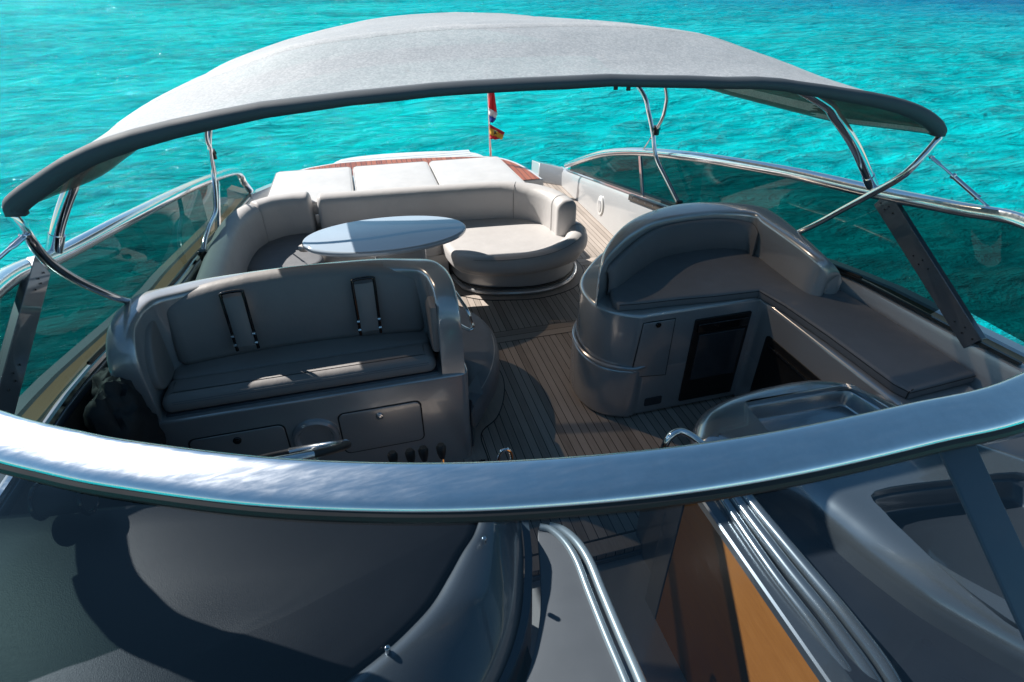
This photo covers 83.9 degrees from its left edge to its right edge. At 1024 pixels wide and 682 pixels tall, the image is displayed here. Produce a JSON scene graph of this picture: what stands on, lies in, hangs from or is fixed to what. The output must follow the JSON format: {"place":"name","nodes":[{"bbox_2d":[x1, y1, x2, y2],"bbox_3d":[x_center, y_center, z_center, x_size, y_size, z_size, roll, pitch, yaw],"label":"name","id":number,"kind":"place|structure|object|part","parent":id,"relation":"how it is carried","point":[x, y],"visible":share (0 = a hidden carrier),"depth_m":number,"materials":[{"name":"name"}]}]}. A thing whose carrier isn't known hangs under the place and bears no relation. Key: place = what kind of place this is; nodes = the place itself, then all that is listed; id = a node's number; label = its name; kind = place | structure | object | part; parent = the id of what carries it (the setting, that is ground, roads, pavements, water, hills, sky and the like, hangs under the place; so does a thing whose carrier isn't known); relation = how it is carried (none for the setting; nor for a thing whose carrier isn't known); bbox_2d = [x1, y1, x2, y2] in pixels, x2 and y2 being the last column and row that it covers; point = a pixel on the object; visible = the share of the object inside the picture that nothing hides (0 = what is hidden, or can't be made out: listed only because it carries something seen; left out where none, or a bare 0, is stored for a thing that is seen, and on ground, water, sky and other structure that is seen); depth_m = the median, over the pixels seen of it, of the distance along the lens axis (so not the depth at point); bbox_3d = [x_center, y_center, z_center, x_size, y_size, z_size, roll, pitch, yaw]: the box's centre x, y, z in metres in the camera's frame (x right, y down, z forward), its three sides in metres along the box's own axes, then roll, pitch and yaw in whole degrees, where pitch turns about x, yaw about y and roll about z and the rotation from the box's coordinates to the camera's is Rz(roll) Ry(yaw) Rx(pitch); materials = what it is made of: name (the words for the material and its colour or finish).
{"place":"outdoors","nodes":[
{"label":"outdoors","id":0,"kind":"place"},
{"bbox_2d":[0,0,1023,345],"bbox_3d":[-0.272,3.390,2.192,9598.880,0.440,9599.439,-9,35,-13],"label":"water","id":1,"kind":"structure","parent":0,"point":[74,74],"depth_m":19.14,"materials":[{"name":"teal liquid"}]},
{"bbox_2d":[0,150,1023,681],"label":"yacht hull","id":2,"kind":"object","parent":1,"relation":"on","point":[992,358],"visible":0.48,"depth_m":3.06,"materials":[{"name":"white plastic"}]},
{"bbox_2d":[0,482,531,681],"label":"dashboard","id":3,"kind":"object","parent":2,"relation":"on","point":[90,591],"visible":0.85,"depth_m":1.63,"materials":[{"name":"grey plastic"}]},
{"bbox_2d":[259,439,350,459],"bbox_3d":[-0.844,0.469,2.263,0.411,0.331,0.334,-9,35,-13],"label":"steering wheel","id":4,"kind":"object","parent":3,"relation":"attached to","point":[315,451],"visible":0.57,"depth_m":2.20,"materials":[{"name":"silver leather"}]},
{"bbox_2d":[387,450,397,461],"bbox_3d":[-0.458,0.504,2.232,0.040,0.154,0.080,-9,35,-13],"label":"control lever","id":5,"kind":"object","parent":3,"relation":"on","point":[392,455],"visible":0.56,"depth_m":2.20,"materials":[{"name":"plastic"}]},
{"bbox_2d":[405,448,414,461],"bbox_3d":[-0.390,0.499,2.230,0.040,0.164,0.080,-9,35,-13],"label":"control lever","id":6,"kind":"object","parent":3,"relation":"on","point":[410,454],"visible":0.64,"depth_m":2.20,"materials":[{"name":"plastic"}]},
{"bbox_2d":[418,445,427,462],"bbox_3d":[-0.339,0.493,2.231,0.040,0.174,0.080,-9,35,-13],"label":"control lever","id":7,"kind":"object","parent":3,"relation":"on","point":[423,452],"visible":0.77,"depth_m":2.20,"materials":[{"name":"plastic"}]},
{"bbox_2d":[436,442,445,461],"bbox_3d":[-0.269,0.486,2.231,0.040,0.184,0.080,-9,35,-13],"label":"control lever","id":8,"kind":"object","parent":3,"relation":"on","point":[441,449],"visible":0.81,"depth_m":2.20,"materials":[{"name":"plastic"}]},
{"bbox_2d":[496,447,513,460],"bbox_3d":[-0.026,0.500,2.333,0.071,0.154,0.047,-9,35,-13],"label":"grab ring","id":9,"kind":"object","parent":3,"relation":"attached to","point":[507,449],"visible":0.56,"depth_m":2.31,"materials":[{"name":"metal"}]},
{"bbox_2d":[525,522,646,681],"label":"handrail panel","id":10,"kind":"structure","parent":3,"relation":"attached to","point":[574,642],"depth_m":1.75,"materials":[{"name":"white plastic"}]},
{"bbox_2d":[267,167,353,213],"bbox_3d":[-2.141,-1.615,6.094,0.880,0.142,1.138,-9,35,-13],"label":"sunpad cushion","id":11,"kind":"object","parent":2,"relation":"on","point":[314,183],"visible":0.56,"depth_m":6.11,"materials":[{"name":"white leather"}]},
{"bbox_2d":[353,161,437,190],"bbox_3d":[-1.284,-1.739,6.279,0.871,0.142,1.113,-9,35,-13],"label":"sunpad cushion","id":12,"kind":"object","parent":2,"relation":"on","point":[392,175],"visible":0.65,"depth_m":6.28,"materials":[{"name":"white leather"}]},
{"bbox_2d":[1,12,946,303],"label":"bimini canopy","id":13,"kind":"object","parent":2,"relation":"attached to","point":[397,58],"visible":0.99,"depth_m":2.45,"materials":[{"name":"grey fabric"}]},
{"bbox_2d":[0,233,30,259],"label":"turnbuckle stay","id":14,"kind":"object","parent":13,"relation":"attached to","point":[17,241],"visible":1,"depth_m":2.02,"materials":[{"name":"metal"}]},
{"bbox_2d":[928,155,989,206],"bbox_3d":[2.280,-0.790,2.882,0.038,0.202,0.408,-18,38,-25],"label":"turnbuckle stay","id":15,"kind":"object","parent":13,"relation":"attached to","point":[964,186],"visible":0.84,"depth_m":2.88,"materials":[{"name":"metal"}]},
{"bbox_2d":[429,156,523,184],"bbox_3d":[-0.418,-1.865,6.466,0.902,0.142,1.088,-9,35,-13],"label":"sunpad cushion","id":16,"kind":"object","parent":2,"relation":"on","point":[474,170],"visible":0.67,"depth_m":6.42,"materials":[{"name":"white leather"}]},
{"bbox_2d":[487,93,491,156],"bbox_3d":[-0.305,-3.111,7.634,0.092,1.421,0.070,-9,35,-13],"label":"flagpole","id":17,"kind":"object","parent":2,"relation":"on","point":[490,148],"visible":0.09,"depth_m":7.74,"materials":[{"name":"metal"}]},
{"bbox_2d":[489,93,496,122],"bbox_3d":[-0.256,-3.114,7.572,0.121,0.421,0.055,4,34,6],"label":"flag","id":18,"kind":"object","parent":17,"relation":"attached to","point":[492,110],"visible":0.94,"depth_m":7.59,"materials":[{"name":"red fabric"}]},
{"bbox_2d":[489,124,504,139],"bbox_3d":[-0.200,-2.852,7.779,0.208,0.208,0.092,-9,35,-13],"label":"flag","id":19,"kind":"object","parent":17,"relation":"attached to","point":[497,134],"visible":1,"depth_m":7.79,"materials":[{"name":"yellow fabric"}]},
{"bbox_2d":[0,147,1023,639],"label":"windscreen","id":20,"kind":"object","parent":2,"relation":"on","point":[958,263],"visible":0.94,"depth_m":1.52,"materials":[{"name":"glass"}]},
{"bbox_2d":[449,183,733,576],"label":"deck","id":21,"kind":"structure","parent":2,"relation":"on","point":[545,412],"depth_m":4.07,"materials":[{"name":"brown wood"}]},
{"bbox_2d":[106,259,474,462],"bbox_3d":[-1.165,0.216,3.399,1.906,1.240,0.641,-9,35,-13],"label":"helm seat","id":22,"kind":"object","parent":21,"relation":"on","point":[365,357],"visible":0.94,"depth_m":3.21,"materials":[{"name":"grey leather"}]},
{"bbox_2d":[83,367,166,504],"bbox_3d":[-1.938,0.494,2.905,0.314,0.794,0.612,-26,42,-33],"label":"folded cover","id":23,"kind":"object","parent":22,"relation":"on","point":[116,407],"visible":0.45,"depth_m":2.69,"materials":[{"name":"black fabric"}]},
{"bbox_2d":[188,424,290,455],"bbox_3d":[-1.504,0.630,3.191,0.500,0.316,0.024,-9,35,-13],"label":"locker door","id":24,"kind":"structure","parent":22,"relation":"in","point":[272,438],"depth_m":3.16,"materials":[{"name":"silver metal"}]},
{"bbox_2d":[338,401,424,452],"bbox_3d":[-0.761,0.514,3.359,0.479,0.316,0.024,-9,35,-13],"label":"locker door","id":25,"kind":"structure","parent":22,"relation":"in","point":[400,423],"depth_m":3.36,"materials":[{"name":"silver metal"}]},
{"bbox_2d":[298,216,465,258],"bbox_3d":[-1.113,-0.635,5.126,1.450,0.720,0.750,-9,35,-13],"label":"oval table","id":26,"kind":"object","parent":21,"relation":"on","point":[405,237],"visible":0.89,"depth_m":4.88,"materials":[{"name":"white paint"}]},
{"bbox_2d":[196,181,587,294],"bbox_3d":[-0.838,-0.691,5.138,3.355,0.800,2.283,-9,35,-13],"label":"curved sofa","id":27,"kind":"object","parent":21,"relation":"on","point":[516,238],"visible":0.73,"depth_m":5.48,"materials":[{"name":"beige leather"}]},
{"bbox_2d":[459,307,499,445],"bbox_3d":[-0.869,0.134,4.245,1.668,0.430,1.170,8,35,11],"label":"lounge seat","id":28,"kind":"object","parent":21,"relation":"on","point":[481,354],"visible":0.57,"depth_m":3.86,"materials":[{"name":"grey plastic"}]},
{"bbox_2d":[469,372,503,459],"bbox_3d":[-0.154,0.458,4.142,0.175,0.001,1.126,2,34,3],"label":"deck margin board","id":29,"kind":"object","parent":21,"relation":"on","point":[490,414],"visible":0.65,"depth_m":4.02,"materials":[{"name":"brown wood"}]},
{"bbox_2d":[474,371,504,461],"bbox_3d":[-0.148,0.674,3.824,0.269,0.009,1.896,-2,34,-3],"label":"deck caulking","id":30,"kind":"object","parent":21,"relation":"on","point":[491,423],"visible":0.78,"depth_m":3.95,"materials":[{"name":"black rubber"}]},
{"bbox_2d":[452,260,582,299],"bbox_3d":[0.125,-0.596,5.704,1.441,0.001,0.728,-14,36,-20],"label":"deck margin board","id":31,"kind":"object","parent":21,"relation":"on","point":[574,281],"visible":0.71,"depth_m":5.50,"materials":[{"name":"brown wood"}]},
{"bbox_2d":[459,262,583,300],"bbox_3d":[0.084,-0.586,5.692,1.450,0.007,0.714,-9,35,-13],"label":"deck caulking","id":32,"kind":"object","parent":21,"relation":"on","point":[526,299],"visible":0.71,"depth_m":5.43,"materials":[{"name":"black rubber"}]},
{"bbox_2d":[493,256,597,342],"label":"deck cross boards","id":33,"kind":"object","parent":21,"relation":"on","point":[532,332],"visible":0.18,"depth_m":4.94,"materials":[{"name":"brown wood"}]},
{"bbox_2d":[524,529,635,557],"bbox_3d":[0.356,1.127,3.152,0.740,0.005,0.010,-9,35,-13],"label":"deck caulking","id":34,"kind":"object","parent":21,"relation":"on","point":[602,538],"depth_m":3.19,"materials":[{"name":"black rubber"}]},
{"bbox_2d":[524,198,640,573],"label":"deck end boards","id":35,"kind":"object","parent":21,"relation":"on","point":[612,544],"visible":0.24,"depth_m":3.15,"materials":[{"name":"brown wood"}]},
{"bbox_2d":[569,202,1023,444],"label":"bar unit","id":36,"kind":"object","parent":21,"relation":"on","point":[683,304],"visible":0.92,"depth_m":3.73,"materials":[{"name":"grey plastic"}]},
{"bbox_3d":[0.918,0.065,3.716,0.268,0.456,0.019,-9,35,-13],"label":"cupboard door","id":37,"kind":"part","parent":36,"relation":"part of","materials":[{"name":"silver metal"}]},
{"bbox_2d":[660,380,1023,681],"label":"side console","id":38,"kind":"object","parent":21,"relation":"on","point":[883,574],"visible":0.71,"depth_m":2.08,"materials":[{"name":"paint"}]},
{"bbox_2d":[524,503,818,681],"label":"companionway","id":39,"kind":"object","parent":2,"relation":"in","point":[715,618],"visible":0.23,"depth_m":2.31,"materials":[{"name":"brown wood"}]}
]}

